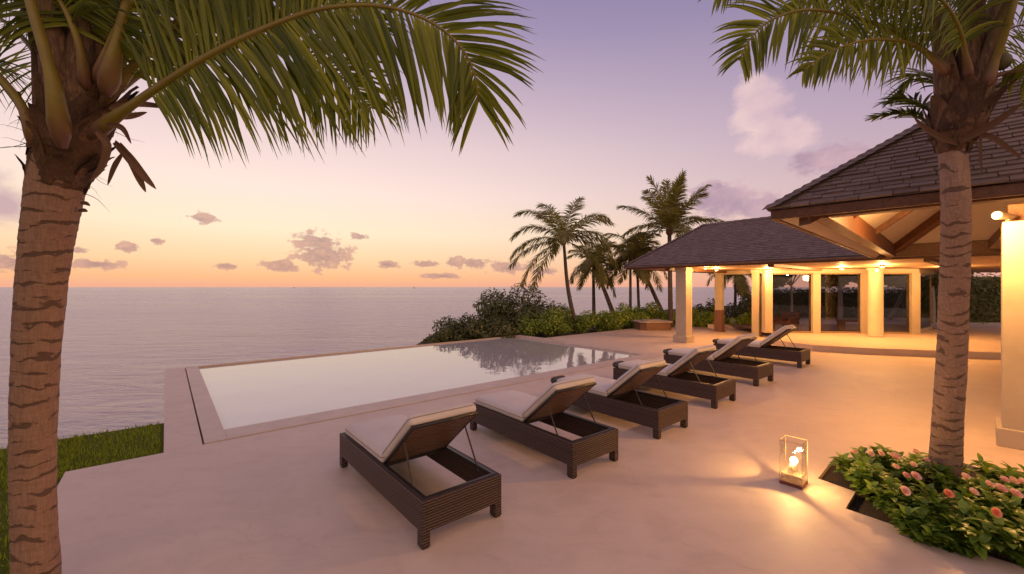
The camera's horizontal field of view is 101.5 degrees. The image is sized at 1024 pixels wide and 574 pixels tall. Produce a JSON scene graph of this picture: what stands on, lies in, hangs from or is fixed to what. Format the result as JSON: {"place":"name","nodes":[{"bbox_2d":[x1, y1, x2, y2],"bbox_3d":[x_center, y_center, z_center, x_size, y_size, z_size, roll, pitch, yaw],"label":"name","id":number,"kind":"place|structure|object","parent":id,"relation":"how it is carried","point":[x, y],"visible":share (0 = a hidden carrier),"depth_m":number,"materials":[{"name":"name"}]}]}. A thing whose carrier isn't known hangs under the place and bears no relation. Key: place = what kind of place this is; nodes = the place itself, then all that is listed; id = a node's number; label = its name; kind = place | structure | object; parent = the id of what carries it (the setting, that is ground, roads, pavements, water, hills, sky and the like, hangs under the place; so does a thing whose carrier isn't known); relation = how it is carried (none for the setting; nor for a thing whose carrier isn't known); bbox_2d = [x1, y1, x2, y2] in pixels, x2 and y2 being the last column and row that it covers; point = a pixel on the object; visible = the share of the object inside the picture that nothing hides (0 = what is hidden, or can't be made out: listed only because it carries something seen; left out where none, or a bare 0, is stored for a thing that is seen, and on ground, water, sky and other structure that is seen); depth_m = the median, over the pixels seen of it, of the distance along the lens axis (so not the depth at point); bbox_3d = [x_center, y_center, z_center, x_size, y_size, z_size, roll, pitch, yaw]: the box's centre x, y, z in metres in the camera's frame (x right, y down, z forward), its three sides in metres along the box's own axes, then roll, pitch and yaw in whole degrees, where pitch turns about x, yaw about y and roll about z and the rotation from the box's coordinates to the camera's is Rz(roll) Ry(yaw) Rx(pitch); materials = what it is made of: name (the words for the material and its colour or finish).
{"place":"outdoors","nodes":[
{"label":"outdoors","id":0,"kind":"place"},
{"bbox_2d":[0,422,163,573],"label":"lawn","id":1,"kind":"structure","parent":0,"point":[4,518],"depth_m":5.41,"materials":[{"name":"green plant"}]},
{"bbox_2d":[0,0,543,573],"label":"palm tree","id":2,"kind":"object","parent":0,"point":[92,60],"visible":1,"depth_m":2.59,"materials":[{"name":"green plant"}]},
{"bbox_2d":[199,337,635,429],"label":"pool water","id":3,"kind":"structure","parent":0,"point":[250,393],"depth_m":10.24,"materials":[{"name":"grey liquid"}]},
{"bbox_2d":[0,287,901,448],"bbox_3d":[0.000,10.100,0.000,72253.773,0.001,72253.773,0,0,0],"label":"sea","id":4,"kind":"structure","parent":0,"point":[123,348],"depth_m":107.03,"materials":[{"name":"liquid"}]},
{"bbox_2d":[0,0,1023,286],"label":"sky","id":5,"kind":"structure","parent":0,"point":[625,92],"materials":[{"name":"purple"}]},
{"bbox_2d":[57,317,1023,573],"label":"terrace","id":6,"kind":"structure","parent":0,"point":[705,491],"depth_m":4.26,"materials":[{"name":"paint"}]},
{"bbox_2d":[340,403,500,549],"bbox_3d":[-1.060,1.611,4.374,0.800,0.978,2.060,0,0,-40],"label":"sun lounger","id":7,"kind":"object","parent":6,"relation":"on","point":[371,451],"visible":1,"depth_m":3.89,"materials":[{"name":"wicker"}]},
{"bbox_2d":[186,335,663,444],"bbox_3d":[-1.881,2.544,11.922,11.500,0.912,6.890,0,0,-40],"label":"pool coping","id":8,"kind":"object","parent":6,"relation":"on","point":[211,429],"visible":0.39,"depth_m":7.70,"materials":[{"name":"stone"}]},
{"bbox_2d":[470,376,617,478],"bbox_3d":[0.333,1.611,5.617,0.800,0.978,2.060,0,0,-39],"label":"sun lounger","id":9,"kind":"object","parent":6,"relation":"on","point":[512,414],"visible":0.98,"depth_m":5.21,"materials":[{"name":"brown wicker"}]},
{"bbox_2d":[556,359,687,439],"bbox_3d":[1.660,1.606,6.806,0.808,0.987,2.081,0,0,-40],"label":"sun lounger","id":10,"kind":"object","parent":6,"relation":"on","point":[622,397],"visible":0.73,"depth_m":6.33,"materials":[{"name":"brown wicker"}]},
{"bbox_2d":[631,319,672,329],"bbox_3d":[6.979,1.863,20.897,1.740,0.475,1.380,0,0,-8],"label":"storage box","id":11,"kind":"object","parent":6,"relation":"on","point":[650,324],"visible":1,"depth_m":20.32,"materials":[{"name":"brown wood"}]},
{"bbox_2d":[613,345,735,408],"bbox_3d":[3.130,1.597,8.264,0.824,1.007,2.122,0,0,-41],"label":"sun lounger","id":12,"kind":"object","parent":6,"relation":"on","point":[677,377],"visible":0.84,"depth_m":7.77,"materials":[{"name":"brown wicker"}]},
{"bbox_2d":[664,334,772,386],"bbox_3d":[4.819,1.582,9.922,0.848,1.036,2.184,0,0,-39],"label":"sun lounger","id":13,"kind":"object","parent":6,"relation":"on","point":[722,361],"visible":0.81,"depth_m":9.41,"materials":[{"name":"brown wicker"}]},
{"bbox_2d":[706,273,761,319],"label":"palm tree","id":14,"kind":"object","parent":6,"relation":"on","point":[741,288],"visible":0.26,"depth_m":25.23,"materials":[{"name":"green plant"}]},
{"bbox_2d":[713,325,809,367],"bbox_3d":[7.059,1.572,11.933,0.864,1.056,2.225,0,0,-42],"label":"sun lounger","id":15,"kind":"object","parent":6,"relation":"on","point":[765,348],"visible":0.82,"depth_m":11.43,"materials":[{"name":"brown wicker"}]},
{"bbox_2d":[779,435,807,489],"bbox_3d":[3.010,1.866,4.474,0.210,0.468,0.210,0,0,-42],"label":"lantern","id":16,"kind":"object","parent":6,"relation":"on","point":[794,482],"visible":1,"depth_m":4.46,"materials":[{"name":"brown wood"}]},
{"bbox_2d":[623,216,1000,342],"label":"pavilion","id":17,"kind":"structure","parent":6,"relation":"on","point":[755,247],"depth_m":15.90,"materials":[{"name":"paint"}]},
{"bbox_2d":[773,273,810,332],"bbox_3d":[11.565,0.657,17.359,1.775,2.465,0.060,0,0,4],"label":"window","id":18,"kind":"structure","parent":17,"relation":"in","point":[773,273],"depth_m":17.31,"materials":[{"name":"brown metal"}]},
{"bbox_2d":[821,273,860,332],"bbox_3d":[13.456,0.657,17.237,1.775,2.465,0.060,0,0,4],"label":"window","id":19,"kind":"structure","parent":17,"relation":"in","point":[821,273],"depth_m":17.21,"materials":[{"name":"brown metal"}]},
{"bbox_2d":[884,273,909,332],"bbox_3d":[15.376,0.657,17.113,1.832,2.465,0.060,0,0,4],"label":"window","id":20,"kind":"structure","parent":17,"relation":"in","point":[884,273],"depth_m":17.06,"materials":[{"name":"brown metal"}]},
{"bbox_2d":[921,273,930,328],"bbox_3d":[17.728,0.657,18.064,3.038,2.465,0.060,0,0,-36],"label":"window","id":21,"kind":"structure","parent":17,"relation":"in","point":[925,278],"depth_m":18.41,"materials":[{"name":"clear glass"}]},
{"bbox_2d":[761,286,905,317],"bbox_3d":[22.727,1.091,28.992,12.094,2.481,1.638,0,0,0],"label":"hedge","id":22,"kind":"object","parent":6,"relation":"on","point":[829,303],"visible":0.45,"depth_m":28.70,"materials":[{"name":"green plant"}]},
{"bbox_2d":[708,324,1000,358],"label":"raised platform","id":23,"kind":"structure","parent":6,"relation":"on","point":[984,341],"depth_m":14.33,"materials":[{"name":"paint"}]},
{"bbox_2d":[727,324,936,331],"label":"interior floor","id":24,"kind":"structure","parent":23,"relation":"on","point":[854,327],"depth_m":19.57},
{"bbox_2d":[773,311,799,329],"bbox_3d":[12.307,1.510,18.809,0.820,0.780,0.810,0,0,-25],"label":"armchair","id":25,"kind":"object","parent":24,"relation":"on","point":[789,318],"visible":0.94,"depth_m":18.67,"materials":[{"name":"brown wood"}]},
{"bbox_2d":[762,76,1023,450],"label":"house","id":26,"kind":"structure","parent":6,"relation":"on","point":[883,199],"depth_m":4.71,"materials":[{"name":"brown wood"}]},
{"bbox_2d":[991,211,1014,221],"bbox_3d":[6.474,-0.927,5.512,0.276,0.134,0.110,0,0,-9],"label":"spotlight","id":27,"kind":"object","parent":26,"relation":"on","point":[999,215],"visible":1,"depth_m":5.48,"materials":[{"name":"white"}]},
{"bbox_2d":[884,273,936,319],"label":"garden tree","id":28,"kind":"object","parent":6,"relation":"on","point":[893,311],"visible":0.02,"depth_m":26.91,"materials":[{"name":"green plant"}]},
{"bbox_2d":[821,465,1014,563],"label":"bed soil","id":29,"kind":"structure","parent":6,"relation":"on","point":[860,504],"depth_m":4.16,"materials":[{"name":"brown soil"}]},
{"bbox_2d":[829,451,883,483],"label":"flowering shrub","id":30,"kind":"object","parent":29,"relation":"on","point":[845,460],"visible":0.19,"depth_m":4.56,"materials":[{"name":"green plant"}]},
{"bbox_2d":[699,0,1023,492],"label":"palm tree","id":31,"kind":"object","parent":29,"relation":"on","point":[967,58],"visible":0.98,"depth_m":3.29,"materials":[{"name":"brown plant"}]},
{"bbox_2d":[849,442,907,477],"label":"flowering shrub","id":32,"kind":"object","parent":29,"relation":"on","point":[885,460],"visible":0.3,"depth_m":4.61,"materials":[{"name":"green plant"}]},
{"bbox_2d":[842,449,917,501],"bbox_3d":[3.639,1.904,4.185,0.498,0.500,0.524,0,0,-21],"label":"flowering shrub","id":33,"kind":"object","parent":29,"relation":"on","point":[873,472],"visible":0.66,"depth_m":4.17,"materials":[{"name":"green plant"}]},
{"bbox_2d":[864,471,931,517],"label":"flowering shrub","id":34,"kind":"object","parent":29,"relation":"on","point":[883,497],"visible":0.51,"depth_m":3.79,"materials":[{"name":"green plant"}]},
{"bbox_2d":[884,485,955,548],"bbox_3d":[3.410,1.903,3.482,0.396,0.500,0.404,0,0,19],"label":"flowering shrub","id":35,"kind":"object","parent":29,"relation":"on","point":[912,530],"visible":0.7,"depth_m":3.48,"materials":[{"name":"green plant"}]},
{"bbox_2d":[883,449,956,493],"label":"flowering shrub","id":36,"kind":"object","parent":29,"relation":"on","point":[922,470],"visible":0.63,"depth_m":4.23,"materials":[{"name":"green plant"}]},
{"bbox_2d":[880,478,976,531],"bbox_3d":[3.593,1.938,3.614,0.541,0.433,0.643,0,0,-13],"label":"flowering shrub","id":37,"kind":"object","parent":29,"relation":"on","point":[942,498],"visible":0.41,"depth_m":3.60,"materials":[{"name":"green plant"}]},
{"bbox_2d":[913,451,970,479],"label":"flowering shrub","id":38,"kind":"object","parent":29,"relation":"on","point":[965,470],"visible":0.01,"depth_m":4.52,"materials":[{"name":"green plant"}]},
{"bbox_2d":[901,489,1002,560],"bbox_3d":[3.572,1.893,3.351,0.659,0.523,0.510,0,0,-5],"label":"flowering shrub","id":39,"kind":"object","parent":29,"relation":"on","point":[970,541],"visible":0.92,"depth_m":3.32,"materials":[{"name":"green plant"}]},
{"bbox_2d":[927,461,1004,507],"bbox_3d":[4.254,1.932,3.921,0.476,0.444,0.661,0,0,-17],"label":"flowering shrub","id":40,"kind":"object","parent":29,"relation":"on","point":[946,479],"visible":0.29,"depth_m":3.99,"materials":[{"name":"green plant"}]},
{"bbox_2d":[950,472,1023,524],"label":"flowering shrub","id":41,"kind":"object","parent":29,"relation":"on","point":[988,499],"visible":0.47,"depth_m":3.56,"materials":[{"name":"green plant"}]},
{"bbox_2d":[967,487,1023,567],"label":"flowering shrub","id":42,"kind":"object","parent":29,"relation":"on","point":[1008,536],"visible":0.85,"depth_m":3.19,"materials":[{"name":"green plant"}]},
{"bbox_2d":[968,452,1023,490],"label":"flowering shrub","id":43,"kind":"object","parent":29,"relation":"on","point":[987,470],"visible":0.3,"depth_m":4.16,"materials":[{"name":"green plant"}]},
{"bbox_2d":[973,469,1023,517],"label":"flowering shrub","id":44,"kind":"object","parent":29,"relation":"on","point":[1015,481],"visible":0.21,"depth_m":3.72,"materials":[{"name":"green plant"}]},
{"bbox_2d":[994,482,1023,501],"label":"flowering shrub","id":45,"kind":"object","parent":29,"relation":"on","point":[1009,484],"visible":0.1,"depth_m":3.78,"materials":[{"name":"green plant"}]},
{"bbox_2d":[551,375,564,383],"bbox_3d":[0.821,1.645,7.435,0.308,0.124,0.124,0,0,-40],"label":"rolled towel","id":46,"kind":"object","parent":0,"point":[553,379],"visible":0.5,"depth_m":7.35,"materials":[{"name":"grey fabric"}]},
{"bbox_2d":[417,305,761,344],"bbox_3d":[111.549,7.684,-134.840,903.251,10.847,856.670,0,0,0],"label":"ground","id":47,"kind":"structure","parent":0,"point":[557,335],"depth_m":20.34,"materials":[{"name":"green plant"}]},
{"bbox_2d":[421,327,465,342],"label":"shrub","id":48,"kind":"object","parent":47,"relation":"on","point":[444,335],"visible":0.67,"depth_m":17.39,"materials":[{"name":"green plant"}]},
{"bbox_2d":[432,312,504,339],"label":"shrub","id":49,"kind":"object","parent":47,"relation":"on","point":[457,326],"visible":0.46,"depth_m":18.41,"materials":[{"name":"green plant"}]},
{"bbox_2d":[466,314,518,338],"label":"shrub","id":50,"kind":"object","parent":47,"relation":"on","point":[503,326],"visible":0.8,"depth_m":17.97,"materials":[{"name":"green plant"}]},
{"bbox_2d":[464,283,563,335],"bbox_3d":[-0.033,1.393,20.156,4.529,3.315,4.003,0,0,-26],"label":"bush","id":51,"kind":"object","parent":47,"relation":"on","point":[505,306],"visible":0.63,"depth_m":19.94,"materials":[{"name":"green plant"}]},
{"bbox_2d":[514,307,573,336],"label":"shrub","id":52,"kind":"object","parent":47,"relation":"on","point":[551,321],"visible":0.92,"depth_m":18.58,"materials":[{"name":"green plant"}]},
{"bbox_2d":[508,196,618,331],"bbox_3d":[2.648,-1.253,20.569,5.019,6.976,5.116,0,0,-37],"label":"palm tree","id":53,"kind":"object","parent":47,"relation":"on","point":[562,236],"visible":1,"depth_m":20.64,"materials":[{"name":"green plant"}]},
{"bbox_2d":[552,303,590,333],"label":"shrub","id":54,"kind":"object","parent":47,"relation":"on","point":[567,313],"visible":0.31,"depth_m":20.43,"materials":[{"name":"green plant"}]},
{"bbox_2d":[567,236,615,318],"bbox_3d":[5.092,-0.571,26.083,3.009,5.200,3.352,0,0,-42],"label":"palm tree","id":55,"kind":"object","parent":47,"relation":"on","point":[593,289],"visible":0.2,"depth_m":25.92,"materials":[{"name":"green plant"}]},
{"bbox_2d":[568,241,627,311],"bbox_3d":[5.025,-0.343,25.027,3.439,4.728,3.481,0,0,0],"label":"palm tree","id":56,"kind":"object","parent":47,"relation":"on","point":[601,283],"visible":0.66,"depth_m":24.81,"materials":[{"name":"green plant"}]},
{"bbox_2d":[576,310,623,331],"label":"shrub","id":57,"kind":"object","parent":47,"relation":"on","point":[602,321],"visible":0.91,"depth_m":20.68,"materials":[{"name":"green plant"}]},
{"bbox_2d":[604,230,652,311],"bbox_3d":[6.837,-0.529,24.058,3.400,5.168,3.466,0,0,0],"label":"palm tree","id":58,"kind":"object","parent":47,"relation":"on","point":[623,256],"visible":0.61,"depth_m":23.88,"materials":[{"name":"green plant"}]},
{"bbox_2d":[610,302,650,329],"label":"shrub","id":59,"kind":"object","parent":47,"relation":"on","point":[624,316],"visible":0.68,"depth_m":21.70,"materials":[{"name":"green plant"}]},
{"bbox_2d":[602,233,667,307],"bbox_3d":[7.223,-0.625,24.571,3.814,5.456,3.969,0,0,0],"label":"palm tree","id":60,"kind":"object","parent":47,"relation":"on","point":[639,254],"visible":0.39,"depth_m":24.30,"materials":[{"name":"green plant"}]},
{"bbox_2d":[607,234,663,314],"bbox_3d":[7.509,-0.542,25.116,3.676,5.141,3.688,0,0,0],"label":"palm tree","id":61,"kind":"object","parent":47,"relation":"on","point":[656,279],"visible":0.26,"depth_m":24.91,"materials":[{"name":"green plant"}]},
{"bbox_2d":[627,301,675,326],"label":"shrub","id":62,"kind":"object","parent":47,"relation":"on","point":[652,311],"visible":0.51,"depth_m":22.28,"materials":[{"name":"green plant"}]},
{"bbox_2d":[615,167,724,326],"bbox_3d":[8.328,-1.988,22.034,5.128,8.219,5.408,0,0,-22],"label":"palm tree","id":63,"kind":"object","parent":47,"relation":"on","point":[668,218],"visible":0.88,"depth_m":21.56,"materials":[{"name":"green plant"}]},
{"bbox_2d":[661,307,713,325],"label":"shrub","id":64,"kind":"object","parent":47,"relation":"on","point":[694,310],"visible":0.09,"depth_m":22.90,"materials":[{"name":"green plant"}]},
{"bbox_2d":[692,298,727,314],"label":"shrub","id":65,"kind":"object","parent":47,"relation":"on","point":[709,308],"visible":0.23,"depth_m":25.12,"materials":[{"name":"green plant"}]},
{"bbox_2d":[692,310,728,327],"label":"shrub","id":66,"kind":"object","parent":47,"relation":"on","point":[700,320],"visible":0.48,"depth_m":21.85,"materials":[{"name":"green plant"}]},
{"bbox_2d":[725,312,761,323],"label":"shrub","id":67,"kind":"object","parent":47,"relation":"on","point":[745,318],"visible":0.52,"depth_m":21.50,"materials":[{"name":"green plant"}]},
{"bbox_2d":[724,294,780,319],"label":"shrub","id":68,"kind":"object","parent":47,"relation":"on","point":[743,308],"visible":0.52,"depth_m":24.51,"materials":[{"name":"green plant"}]},
{"bbox_2d":[900,273,1000,322],"bbox_3d":[28.166,0.672,25.022,9.372,3.564,1.525,0,0,0],"label":"hedge","id":69,"kind":"object","parent":47,"relation":"on","point":[985,299],"visible":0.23,"depth_m":24.73,"materials":[{"name":"green plant"}]},
{"bbox_2d":[612,361,623,366],"bbox_3d":[2.263,1.637,8.892,0.314,0.124,0.124,0,0,-41],"label":"rolled towel","id":70,"kind":"object","parent":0,"point":[615,364],"visible":0.7,"depth_m":8.80,"materials":[{"name":"grey fabric"}]},
{"bbox_2d":[663,348,671,353],"bbox_3d":[3.951,1.623,10.598,0.323,0.124,0.124,0,0,-39],"label":"rolled towel","id":71,"kind":"object","parent":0,"point":[665,351],"visible":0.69,"depth_m":10.51,"materials":[{"name":"grey fabric"}]},
{"bbox_2d":[761,274,821,311],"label":"garden tree","id":72,"kind":"object","parent":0,"point":[781,280],"visible":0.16,"depth_m":25.27,"materials":[{"name":"green plant"}]},
{"bbox_2d":[821,274,857,318],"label":"garden tree","id":73,"kind":"object","parent":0,"point":[839,281],"visible":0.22,"depth_m":26.67,"materials":[{"name":"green plant"}]},
{"bbox_2d":[836,319,857,328],"bbox_3d":[15.600,1.690,18.900,1.600,0.420,0.440,0,0,4],"label":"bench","id":74,"kind":"object","parent":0,"point":[840,323],"visible":0.5,"depth_m":18.86,"materials":[{"name":"brown wood"}]},
{"bbox_2d":[884,273,979,323],"bbox_3d":[24.074,-0.027,23.982,5.139,4.474,4.310,0,0,0],"label":"garden tree","id":75,"kind":"object","parent":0,"point":[895,279],"visible":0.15,"depth_m":24.07,"materials":[{"name":"green plant"}]}
]}

